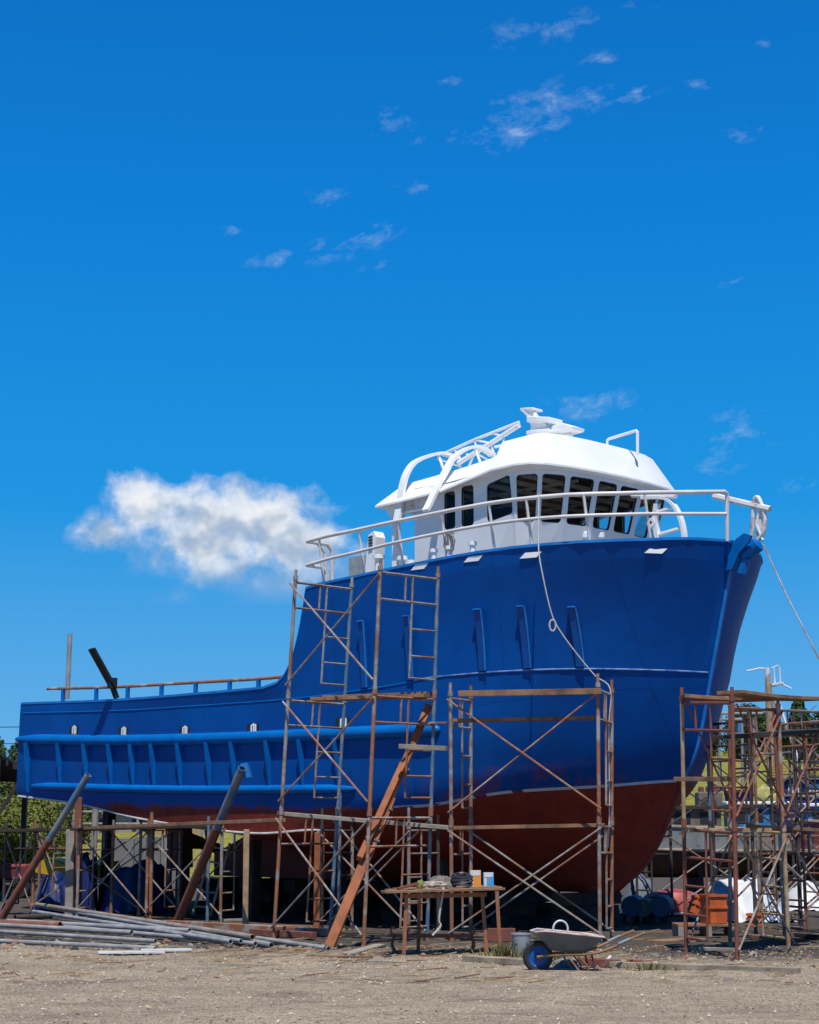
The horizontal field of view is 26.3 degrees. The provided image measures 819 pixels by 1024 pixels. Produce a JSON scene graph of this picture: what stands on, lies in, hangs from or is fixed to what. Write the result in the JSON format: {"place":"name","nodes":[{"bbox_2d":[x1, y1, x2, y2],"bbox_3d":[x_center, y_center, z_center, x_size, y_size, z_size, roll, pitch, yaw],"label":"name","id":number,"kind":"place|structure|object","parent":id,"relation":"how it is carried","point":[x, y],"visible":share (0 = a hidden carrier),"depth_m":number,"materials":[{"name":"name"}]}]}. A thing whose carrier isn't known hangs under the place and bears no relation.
{"place":"outdoors","nodes":[
{"label":"outdoors","id":0,"kind":"place"},
{"bbox_2d":[0,753,27,863],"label":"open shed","id":1,"kind":"structure","parent":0,"point":[8,769],"depth_m":51.20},
{"bbox_2d":[0,864,35,897],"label":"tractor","id":2,"kind":"object","parent":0,"point":[10,873],"visible":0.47,"depth_m":44.84,"materials":[{"name":"metal"}]},
{"bbox_2d":[35,858,64,876],"bbox_3d":[-7.698,8.109,38.179,0.857,1.100,1.130,0,-10,0],"label":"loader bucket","id":3,"kind":"object","parent":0,"point":[46,866],"visible":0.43,"depth_m":37.70,"materials":[{"name":"metal"}]},
{"bbox_2d":[0,877,818,1023],"bbox_3d":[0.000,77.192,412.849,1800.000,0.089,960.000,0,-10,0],"label":"ground","id":4,"kind":"structure","parent":0,"point":[561,992],"depth_m":19.23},
{"bbox_2d":[0,920,61,925],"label":"steel pipe","id":5,"kind":"object","parent":4,"relation":"on","point":[54,923],"visible":0.5,"depth_m":29.18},
{"bbox_2d":[13,913,52,919],"bbox_3d":[-7.035,7.566,32.749,0.784,0.100,0.100,10,-14,-43],"label":"steel pipe","id":6,"kind":"object","parent":4,"relation":"on","point":[34,916],"visible":0.9,"depth_m":32.70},
{"bbox_2d":[0,773,90,918],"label":"shore pipe","id":7,"kind":"object","parent":4,"relation":"on","point":[29,872],"visible":0.93,"depth_m":33.83,"materials":[{"name":"brown metal"}]},
{"bbox_2d":[29,871,64,913],"bbox_3d":[-7.367,7.955,36.667,0.945,0.838,1.388,0,-10,0],"label":"tarp heap","id":8,"kind":"object","parent":4,"relation":"on","point":[56,897],"visible":0.48,"depth_m":36.18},
{"bbox_2d":[0,923,132,934],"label":"steel pipe","id":9,"kind":"object","parent":4,"relation":"on","point":[70,929],"visible":1,"depth_m":27.67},
{"bbox_2d":[64,830,75,918],"bbox_3d":[-6.625,7.063,34.187,0.189,1.709,0.160,0,-10,0],"label":"support post","id":10,"kind":"object","parent":4,"relation":"on","point":[70,870],"visible":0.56,"depth_m":34.13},
{"bbox_2d":[0,929,156,942],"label":"steel pipe","id":11,"kind":"object","parent":4,"relation":"on","point":[93,937],"visible":1,"depth_m":26.70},
{"bbox_2d":[0,939,156,949],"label":"steel pipe","id":12,"kind":"object","parent":4,"relation":"on","point":[73,944],"visible":0.83,"depth_m":25.63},
{"bbox_2d":[74,797,82,916],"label":"support column","id":13,"kind":"structure","parent":4,"relation":"on","point":[78,815],"depth_m":34.54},
{"bbox_2d":[1,820,172,916],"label":"scaffold","id":14,"kind":"object","parent":4,"relation":"on","point":[34,848],"visible":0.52,"depth_m":35.70,"materials":[{"name":"metal"}]},
{"bbox_2d":[0,827,73,831],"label":"scaffold plank","id":15,"kind":"object","parent":14,"relation":"on","point":[31,830],"visible":0.37,"depth_m":35.26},
{"bbox_2d":[82,852,98,910],"bbox_3d":[-6.769,7.761,36.773,0.498,1.256,0.857,0,-10,0],"label":"tarp heap","id":16,"kind":"object","parent":4,"relation":"on","point":[86,876],"visible":0.59,"depth_m":36.52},
{"bbox_2d":[6,919,191,932],"bbox_3d":[-5.328,6.950,29.438,0.089,0.139,5.605,9,-14,-42],"label":"steel pipe","id":17,"kind":"object","parent":4,"relation":"on","point":[129,927],"visible":0.59,"depth_m":28.77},
{"bbox_2d":[99,811,115,911],"bbox_3d":[-6.402,7.321,37.134,0.240,2.264,0.200,10,-15,-44],"label":"bilge post","id":18,"kind":"object","parent":4,"relation":"on","point":[108,817],"visible":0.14,"depth_m":37.07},
{"bbox_2d":[98,950,164,953],"bbox_3d":[-3.850,6.094,24.255,0.936,0.016,0.446,1,-10,-6],"label":"sheet scrap","id":19,"kind":"object","parent":4,"relation":"on","point":[135,952],"visible":1,"depth_m":24.08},
{"bbox_2d":[31,909,232,943],"bbox_3d":[-4.967,6.998,29.739,0.073,0.113,10.134,5,-12,-28],"label":"steel pipe","id":20,"kind":"object","parent":4,"relation":"on","point":[191,935],"visible":0.85,"depth_m":27.86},
{"bbox_2d":[99,859,174,913],"bbox_3d":[-5.672,7.858,36.826,1.642,1.085,1.702,0,-10,0],"label":"tarp heap","id":21,"kind":"object","parent":4,"relation":"on","point":[126,876],"visible":0.64,"depth_m":36.22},
{"bbox_2d":[44,908,242,942],"bbox_3d":[-4.825,7.023,30.051,0.067,0.197,10.083,5,-12,-27],"label":"steel pipe","id":22,"kind":"object","parent":4,"relation":"on","point":[235,940],"visible":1,"depth_m":29.74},
{"bbox_2d":[35,902,254,939],"bbox_3d":[-4.843,7.007,30.208,0.085,0.185,10.528,6,-12,-28],"label":"steel pipe","id":23,"kind":"object","parent":22,"relation":"on","point":[200,929],"visible":1,"depth_m":28.79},
{"bbox_2d":[114,835,175,886],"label":"concrete wall","id":24,"kind":"structure","parent":4,"relation":"on","point":[120,852],"depth_m":53.99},
{"bbox_2d":[148,812,153,918],"bbox_3d":[-4.946,6.775,33.528,0.093,2.038,0.070,0,-10,0],"label":"support pole","id":25,"kind":"object","parent":4,"relation":"on","point":[151,866],"visible":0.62,"depth_m":33.50,"materials":[{"name":"metal"}]},
{"bbox_2d":[63,925,257,945],"bbox_3d":[-4.059,6.674,27.661,0.073,0.083,5.719,8,-13,-39],"label":"steel pipe","id":26,"kind":"object","parent":4,"relation":"on","point":[177,936],"visible":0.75,"depth_m":27.18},
{"bbox_2d":[75,819,252,921],"bbox_3d":[-4.716,6.928,33.983,3.280,1.900,1.625,-4,-11,22],"label":"scaffold","id":27,"kind":"object","parent":4,"relation":"on","point":[146,871],"visible":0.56,"depth_m":33.83,"materials":[{"name":"metal"}]},
{"bbox_2d":[70,825,213,830],"bbox_3d":[-4.982,6.066,33.658,3.276,0.116,0.500,-4,-11,21],"label":"scaffold plank","id":28,"kind":"object","parent":27,"relation":"on","point":[171,827],"visible":0.44,"depth_m":33.39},
{"bbox_2d":[83,818,285,829],"bbox_3d":[-4.167,5.599,31.405,0.200,0.179,6.295,9,-13,-40],"label":"scaffold plank","id":29,"kind":"object","parent":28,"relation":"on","point":[269,820],"visible":0.84,"depth_m":31.07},
{"bbox_2d":[174,828,191,915],"bbox_3d":[-4.564,7.212,35.285,0.200,1.814,0.240,-10,-15,44],"label":"bilge post","id":30,"kind":"object","parent":4,"relation":"on","point":[185,848],"visible":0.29,"depth_m":35.25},
{"bbox_2d":[206,816,209,921],"bbox_3d":[-3.720,6.605,32.339,0.069,1.944,0.060,0,-10,0],"label":"support pole","id":31,"kind":"object","parent":4,"relation":"on","point":[207,880],"visible":0.62,"depth_m":32.28,"materials":[{"name":"brown metal"}]},
{"bbox_2d":[191,843,230,916],"bbox_3d":[-3.864,7.146,34.172,0.627,1.450,0.551,-9,-14,40],"label":"ladder","id":32,"kind":"object","parent":4,"relation":"on","point":[195,905],"visible":0.62,"depth_m":34.10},
{"bbox_2d":[173,763,252,920],"bbox_3d":[-3.535,6.113,32.103,0.493,2.940,2.517,7,-13,-34],"label":"shore pipe","id":33,"kind":"object","parent":4,"relation":"on","point":[244,771],"visible":0.9,"depth_m":31.89,"materials":[{"name":"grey metal"}]},
{"bbox_2d":[196,876,261,912],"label":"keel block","id":34,"kind":"structure","parent":4,"relation":"on","point":[227,901],"depth_m":36.98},
{"bbox_2d":[242,830,249,923],"bbox_3d":[-2.851,6.401,30.547,0.103,1.700,0.100,0,-10,0],"label":"support post","id":35,"kind":"object","parent":4,"relation":"on","point":[245,906],"visible":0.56,"depth_m":30.50,"materials":[{"name":"paint"}]},
{"bbox_2d":[164,920,330,936],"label":"loose beam","id":36,"kind":"structure","parent":4,"relation":"on","point":[324,932],"depth_m":29.48,"materials":[{"name":"wood"}]},
{"bbox_2d":[248,840,261,919],"bbox_3d":[-3.008,7.079,33.728,0.200,1.515,0.240,-10,-15,44],"label":"bilge post","id":37,"kind":"object","parent":4,"relation":"on","point":[255,851],"visible":0.86,"depth_m":33.66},
{"bbox_2d":[238,878,300,913],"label":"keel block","id":38,"kind":"structure","parent":4,"relation":"on","point":[267,889],"depth_m":36.02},
{"bbox_2d":[249,929,316,938],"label":"loose beam","id":39,"kind":"structure","parent":4,"relation":"on","point":[284,933],"depth_m":27.95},
{"bbox_2d":[255,936,330,950],"bbox_3d":[-1.724,6.302,25.602,0.073,0.113,2.159,7,-12,-32],"label":"steel pipe","id":40,"kind":"object","parent":4,"relation":"on","point":[287,942],"visible":0.83,"depth_m":25.65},
{"bbox_2d":[283,879,349,916],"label":"keel block","id":41,"kind":"structure","parent":4,"relation":"on","point":[295,888],"depth_m":34.92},
{"bbox_2d":[313,832,324,927],"bbox_3d":[-1.568,6.389,30.346,0.180,1.651,0.170,0,-10,0],"label":"support post","id":42,"kind":"object","parent":4,"relation":"on","point":[316,909],"visible":0.42,"depth_m":30.26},
{"bbox_2d":[330,851,346,923],"bbox_3d":[-1.310,6.898,32.180,0.200,1.316,0.238,-10,-15,44],"label":"bilge post","id":43,"kind":"object","parent":4,"relation":"on","point":[343,878],"visible":0.36,"depth_m":32.15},
{"bbox_2d":[337,792,341,912],"bbox_3d":[-1.193,5.949,29.816,0.067,2.327,0.060,0,-10,0],"label":"support pole","id":44,"kind":"object","parent":4,"relation":"on","point":[339,870],"visible":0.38,"depth_m":29.79,"materials":[{"name":"brown metal"}]},
{"bbox_2d":[270,559,439,946],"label":"scaffold tower","id":45,"kind":"structure","parent":4,"relation":"on","point":[343,727],"depth_m":27.43,"materials":[{"name":"metal"}]},
{"bbox_2d":[277,812,448,829],"bbox_3d":[-0.694,4.840,27.477,3.008,0.292,0.220,-4,-11,23],"label":"scaffold plank","id":46,"kind":"object","parent":45,"relation":"on","point":[363,820],"visible":0.84,"depth_m":27.44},
{"bbox_2d":[310,694,429,701],"bbox_3d":[-0.624,2.914,27.474,1.922,0.059,0.300,-4,-11,21],"label":"scaffold plank","id":47,"kind":"object","parent":45,"relation":"on","point":[344,698],"visible":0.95,"depth_m":27.45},
{"bbox_2d":[399,744,446,750],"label":"scaffold plank","id":48,"kind":"object","parent":45,"relation":"on","point":[422,747],"visible":1,"depth_m":26.44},
{"bbox_2d":[346,881,398,918],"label":"keel block","id":49,"kind":"structure","parent":4,"relation":"on","point":[376,904],"depth_m":34.22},
{"bbox_2d":[324,704,431,948],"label":"timber shore","id":50,"kind":"structure","parent":4,"relation":"on","point":[385,809],"depth_m":26.27,"materials":[{"name":"wood"}]},
{"bbox_2d":[317,807,440,933],"bbox_3d":[-0.525,6.085,29.823,1.909,2.060,0.990,-7,-12,33],"label":"scaffold","id":51,"kind":"object","parent":4,"relation":"on","point":[352,828],"visible":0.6,"depth_m":29.68,"materials":[{"name":"metal"}]},
{"bbox_2d":[381,888,435,921],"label":"keel block","id":52,"kind":"structure","parent":4,"relation":"on","point":[393,902],"depth_m":32.99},
{"bbox_2d":[0,925,818,982],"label":"wood chips","id":53,"kind":"object","parent":4,"relation":"on","point":[447,952],"visible":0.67,"depth_m":23.42,"materials":[{"name":"brown wood"}]},
{"bbox_2d":[1,937,818,966],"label":"rubble","id":54,"kind":"object","parent":4,"relation":"on","point":[753,953],"visible":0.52,"depth_m":24.13,"materials":[{"name":"stone"}]},
{"bbox_2d":[390,926,475,953],"bbox_3d":[0.323,5.939,24.281,1.197,0.393,0.365,0,-10,0],"label":"steel trestle","id":55,"kind":"object","parent":4,"relation":"on","point":[394,936],"visible":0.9,"depth_m":24.23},
{"bbox_2d":[435,860,449,927],"bbox_3d":[0.602,6.730,30.848,0.230,1.165,0.200,10,-15,-44],"label":"bilge post","id":56,"kind":"object","parent":4,"relation":"on","point":[445,908],"visible":0.43,"depth_m":30.74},
{"bbox_2d":[381,885,504,954],"bbox_3d":[0.471,5.635,24.183,1.936,0.920,1.076,3,-11,-15],"label":"workbench","id":57,"kind":"object","parent":4,"relation":"on","point":[419,895],"visible":0.89,"depth_m":23.96,"materials":[{"name":"wood"}]},
{"bbox_2d":[450,872,472,886],"bbox_3d":[0.721,5.064,24.157,0.324,0.195,0.229,0,-10,0],"label":"hose coil","id":58,"kind":"object","parent":57,"relation":"on","point":[462,878],"visible":1,"depth_m":24.08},
{"bbox_2d":[434,890,503,924],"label":"keel block","id":59,"kind":"structure","parent":4,"relation":"on","point":[476,909],"depth_m":32.12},
{"bbox_2d":[462,955,524,964],"bbox_3d":[1.158,5.728,22.379,1.116,0.075,0.200,-9,-14,42],"label":"loose board","id":60,"kind":"object","parent":4,"relation":"on","point":[492,959],"visible":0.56,"depth_m":22.36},
{"bbox_2d":[470,940,524,957],"bbox_3d":[1.297,5.837,23.447,0.974,0.255,0.610,0,-10,0],"label":"weed","id":61,"kind":"object","parent":4,"relation":"on","point":[504,951],"visible":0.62,"depth_m":23.39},
{"bbox_2d":[487,928,514,941],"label":"loose beam","id":62,"kind":"structure","parent":4,"relation":"on","point":[493,937],"depth_m":26.83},
{"bbox_2d":[510,933,531,956],"bbox_3d":[1.501,5.829,23.570,0.290,0.315,0.282,0,-10,0],"label":"bucket","id":63,"kind":"object","parent":4,"relation":"on","point":[522,939],"visible":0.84,"depth_m":23.47,"materials":[{"name":"plastic"}]},
{"bbox_2d":[491,890,560,927],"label":"keel block","id":64,"kind":"structure","parent":4,"relation":"on","point":[529,908],"depth_m":31.14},
{"bbox_2d":[15,407,771,893],"bbox_3d":[-0.540,2.962,34.596,17.521,8.715,6.735,-10,-14,43],"label":"fishing trawler","id":65,"kind":"object","parent":64,"relation":"on","point":[647,625],"visible":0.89,"depth_m":30.20,"materials":[{"name":"paint"}]},
{"bbox_2d":[538,493,611,846],"bbox_3d":[2.545,2.396,27.509,1.183,5.629,0.373,-5,-11,25],"label":"mooring rope","id":66,"kind":"object","parent":65,"relation":"hanging from","point":[550,629],"visible":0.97,"depth_m":27.52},
{"bbox_2d":[446,674,613,944],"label":"scaffold tower","id":67,"kind":"structure","parent":4,"relation":"on","point":[470,819],"depth_m":26.85,"materials":[{"name":"metal"}]},
{"bbox_2d":[453,716,600,722],"bbox_3d":[1.801,3.191,26.966,2.257,0.069,0.280,-2,-11,10],"label":"scaffold plank","id":68,"kind":"object","parent":67,"relation":"on","point":[515,719],"visible":0.95,"depth_m":26.87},
{"bbox_2d":[453,823,604,829],"bbox_3d":[1.760,4.799,26.723,2.426,0.097,0.240,-2,-11,12],"label":"scaffold plank","id":69,"kind":"object","parent":67,"relation":"on","point":[525,826],"visible":0.8,"depth_m":26.60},
{"bbox_2d":[458,688,601,696],"bbox_3d":[1.830,2.755,26.741,2.194,0.098,0.060,-2,-11,10],"label":"scaffold plank","id":70,"kind":"object","parent":67,"relation":"on","point":[533,692],"visible":1,"depth_m":26.71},
{"bbox_2d":[523,928,645,970],"bbox_3d":[2.084,5.305,21.186,1.457,0.517,0.623,1,-10,-7],"label":"wheelbarrow","id":71,"kind":"object","parent":4,"relation":"on","point":[539,955],"visible":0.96,"depth_m":21.00,"materials":[{"name":"grey metal"}]},
{"bbox_2d":[551,892,622,929],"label":"keel block","id":72,"kind":"structure","parent":4,"relation":"on","point":[587,902],"depth_m":30.16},
{"bbox_2d":[578,957,620,966],"bbox_3d":[2.380,5.641,21.949,0.548,0.090,0.160,-9,-14,41],"label":"loose board","id":73,"kind":"object","parent":4,"relation":"on","point":[601,961],"visible":0.66,"depth_m":21.87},
{"bbox_2d":[619,895,642,921],"bbox_3d":[4.109,7.369,32.577,0.514,0.486,0.765,-3,-11,14],"label":"drum","id":74,"kind":"object","parent":4,"relation":"on","point":[631,906],"visible":0.92,"depth_m":32.23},
{"bbox_2d":[619,874,654,912],"bbox_3d":[4.808,7.929,36.513,1.047,0.832,1.080,0,-10,0],"label":"tarp heap","id":75,"kind":"object","parent":4,"relation":"on","point":[643,883],"visible":0.34,"depth_m":36.31,"materials":[{"name":"fabric"}]},
{"bbox_2d":[638,898,651,921],"bbox_3d":[4.317,7.399,32.574,0.465,0.425,0.765,-3,-11,14],"label":"drum","id":76,"kind":"object","parent":4,"relation":"on","point":[645,912],"visible":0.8,"depth_m":32.21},
{"bbox_2d":[650,895,673,921],"bbox_3d":[4.633,7.369,32.577,0.514,0.486,0.765,-3,-11,14],"label":"drum","id":77,"kind":"object","parent":4,"relation":"on","point":[662,907],"visible":0.98,"depth_m":32.24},
{"bbox_2d":[643,889,697,914],"bbox_3d":[5.289,7.824,35.199,1.178,0.505,0.886,0,-10,0],"label":"dinghy","id":78,"kind":"object","parent":4,"relation":"on","point":[678,897],"visible":0.27,"depth_m":34.94,"materials":[{"name":"red paint"}]},
{"bbox_2d":[687,895,699,917],"bbox_3d":[4.973,6.766,30.020,0.384,0.391,0.323,2,-11,-11],"label":"crate","id":79,"kind":"object","parent":4,"relation":"on","point":[693,905],"visible":0.44,"depth_m":29.90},
{"bbox_2d":[672,922,734,935],"bbox_3d":[4.801,6.804,28.561,0.950,0.188,0.700,0,-10,0],"label":"pallet","id":80,"kind":"object","parent":4,"relation":"on","point":[677,928],"visible":0.66,"depth_m":28.31,"materials":[{"name":"brown wood"}]},
{"bbox_2d":[698,894,727,923],"bbox_3d":[4.960,6.465,28.561,0.346,0.460,0.383,3,-11,-17],"label":"crate","id":81,"kind":"object","parent":80,"relation":"on","point":[717,908],"visible":0.94,"depth_m":28.41,"materials":[{"name":"orange plastic"}]},
{"bbox_2d":[609,961,800,972],"bbox_3d":[3.564,5.526,21.263,2.342,0.070,0.180,-5,-12,26],"label":"loose board","id":82,"kind":"object","parent":4,"relation":"on","point":[707,967],"visible":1,"depth_m":21.15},
{"bbox_2d":[635,737,775,916],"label":"scaffold tower","id":83,"kind":"structure","parent":4,"relation":"on","point":[671,838],"depth_m":35.31,"materials":[{"name":"metal"}]},
{"bbox_2d":[640,801,801,893],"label":"fishing boat","id":84,"kind":"object","parent":4,"relation":"on","point":[696,818],"visible":0.32,"depth_m":44.81,"materials":[{"name":"white paint"}]},
{"bbox_2d":[688,877,796,922],"bbox_3d":[6.309,7.377,33.410,1.936,0.802,1.927,0,-10,0],"label":"tarp heap","id":85,"kind":"object","parent":4,"relation":"on","point":[745,901],"visible":0.38,"depth_m":32.88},
{"bbox_2d":[679,687,818,959],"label":"scaffold tower","id":86,"kind":"structure","parent":4,"relation":"on","point":[782,815],"depth_m":24.59,"materials":[{"name":"metal"}]},
{"bbox_2d":[674,777,731,780],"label":"scaffold plank","id":87,"kind":"object","parent":86,"relation":"on","point":[702,778],"visible":0.76,"depth_m":23.98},
{"bbox_2d":[681,828,771,831],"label":"scaffold plank","id":88,"kind":"object","parent":86,"relation":"on","point":[739,829],"visible":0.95,"depth_m":24.54,"materials":[{"name":"paint"}]},
{"bbox_2d":[680,694,781,701],"bbox_3d":[4.553,2.645,24.880,1.390,0.086,0.400,1,-10,-4],"label":"scaffold plank","id":89,"kind":"object","parent":86,"relation":"on","point":[691,697],"visible":0.81,"depth_m":24.70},
{"bbox_2d":[674,804,796,809],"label":"scaffold plank","id":90,"kind":"object","parent":86,"relation":"on","point":[726,807],"visible":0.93,"depth_m":27.50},
{"bbox_2d":[712,729,818,738],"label":"scaffold plank","id":91,"kind":"object","parent":86,"relation":"on","point":[775,734],"visible":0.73,"depth_m":24.87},
{"bbox_2d":[717,690,818,700],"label":"scaffold plank","id":92,"kind":"object","parent":86,"relation":"on","point":[745,694],"visible":0.94,"depth_m":24.46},
{"bbox_2d":[746,824,818,831],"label":"scaffold plank","id":93,"kind":"object","parent":86,"relation":"on","point":[787,828],"visible":0.8,"depth_m":25.59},
{"bbox_2d":[706,704,818,934],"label":"scaffold tower","id":94,"kind":"structure","parent":4,"relation":"on","point":[797,823],"depth_m":29.71,"materials":[{"name":"metal"}]},
{"bbox_2d":[753,784,775,800],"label":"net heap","id":95,"kind":"object","parent":4,"relation":"on","point":[763,792],"visible":0.4,"depth_m":48.69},
{"bbox_2d":[712,745,818,887],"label":"scaffold tower","id":96,"kind":"structure","parent":4,"relation":"on","point":[789,792],"depth_m":39.32,"materials":[{"name":"metal"}]},
{"bbox_2d":[718,665,818,889],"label":"fishing boat","id":97,"kind":"object","parent":4,"relation":"on","point":[768,689],"visible":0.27,"depth_m":50.92,"materials":[{"name":"white paint"}]},
{"bbox_2d":[776,719,818,920],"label":"scaffold tower","id":98,"kind":"structure","parent":4,"relation":"on","point":[807,773],"depth_m":29.40,"materials":[{"name":"metal"}]},
{"bbox_2d":[778,881,818,910],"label":"tarp heap","id":99,"kind":"object","parent":4,"relation":"on","point":[792,892],"visible":0.42,"depth_m":37.61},
{"bbox_2d":[788,803,818,880],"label":"fishing boat","id":100,"kind":"object","parent":4,"relation":"on","point":[813,820],"visible":0.36,"depth_m":43.93,"materials":[{"name":"white paint"}]},
{"bbox_2d":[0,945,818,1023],"bbox_3d":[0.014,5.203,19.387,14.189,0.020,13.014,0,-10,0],"label":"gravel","id":101,"kind":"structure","parent":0,"point":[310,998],"depth_m":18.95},
{"bbox_2d":[0,0,818,756],"label":"sky","id":102,"kind":"structure","parent":0,"point":[262,262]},
{"bbox_2d":[26,750,816,878],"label":"hillside","id":103,"kind":"structure","parent":0,"point":[690,800],"depth_m":84.28,"materials":[{"name":"green plant"}]},
{"bbox_2d":[0,736,47,805],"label":"wood","id":104,"kind":"object","parent":103,"relation":"on","point":[13,753],"visible":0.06,"depth_m":142.81,"materials":[{"name":"green plant"}]},
{"bbox_2d":[0,808,51,863],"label":"bush","id":105,"kind":"object","parent":103,"relation":"on","point":[14,839],"visible":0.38,"depth_m":58.87,"materials":[{"name":"green plant"}]},
{"bbox_2d":[0,804,57,863],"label":"bush","id":106,"kind":"object","parent":103,"relation":"on","point":[18,812],"visible":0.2,"depth_m":60.75,"materials":[{"name":"green plant"}]},
{"bbox_2d":[0,790,73,876],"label":"bush","id":107,"kind":"object","parent":103,"relation":"on","point":[36,803],"visible":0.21,"depth_m":64.63,"materials":[{"name":"green plant"}]},
{"bbox_2d":[90,808,98,859],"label":"utility pole","id":108,"kind":"object","parent":103,"relation":"on","point":[95,813],"visible":0.25,"depth_m":58.97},
{"bbox_2d":[49,801,154,832],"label":"house","id":109,"kind":"structure","parent":103,"relation":"on","point":[121,819],"depth_m":84.68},
{"bbox_2d":[695,786,722,811],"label":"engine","id":110,"kind":"object","parent":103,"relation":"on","point":[701,794],"visible":0.42,"depth_m":43.64,"materials":[{"name":"metal"}]},
{"bbox_2d":[744,711,790,751],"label":"broadleaf tree","id":111,"kind":"object","parent":103,"relation":"on","point":[762,724],"visible":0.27,"depth_m":116.73,"materials":[{"name":"green plant"}]},
{"bbox_2d":[782,706,818,759],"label":"pine tree","id":112,"kind":"object","parent":103,"relation":"on","point":[798,717],"visible":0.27,"depth_m":122.83,"materials":[{"name":"green plant"}]},
{"bbox_2d":[752,716,818,925],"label":"scaffold tower","id":113,"kind":"structure","parent":0,"point":[757,838],"depth_m":32.50,"materials":[{"name":"metal"}]},
{"bbox_2d":[797,737,818,916],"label":"scaffold tower","id":114,"kind":"structure","parent":0,"point":[800,784],"depth_m":35.06,"materials":[{"name":"metal"}]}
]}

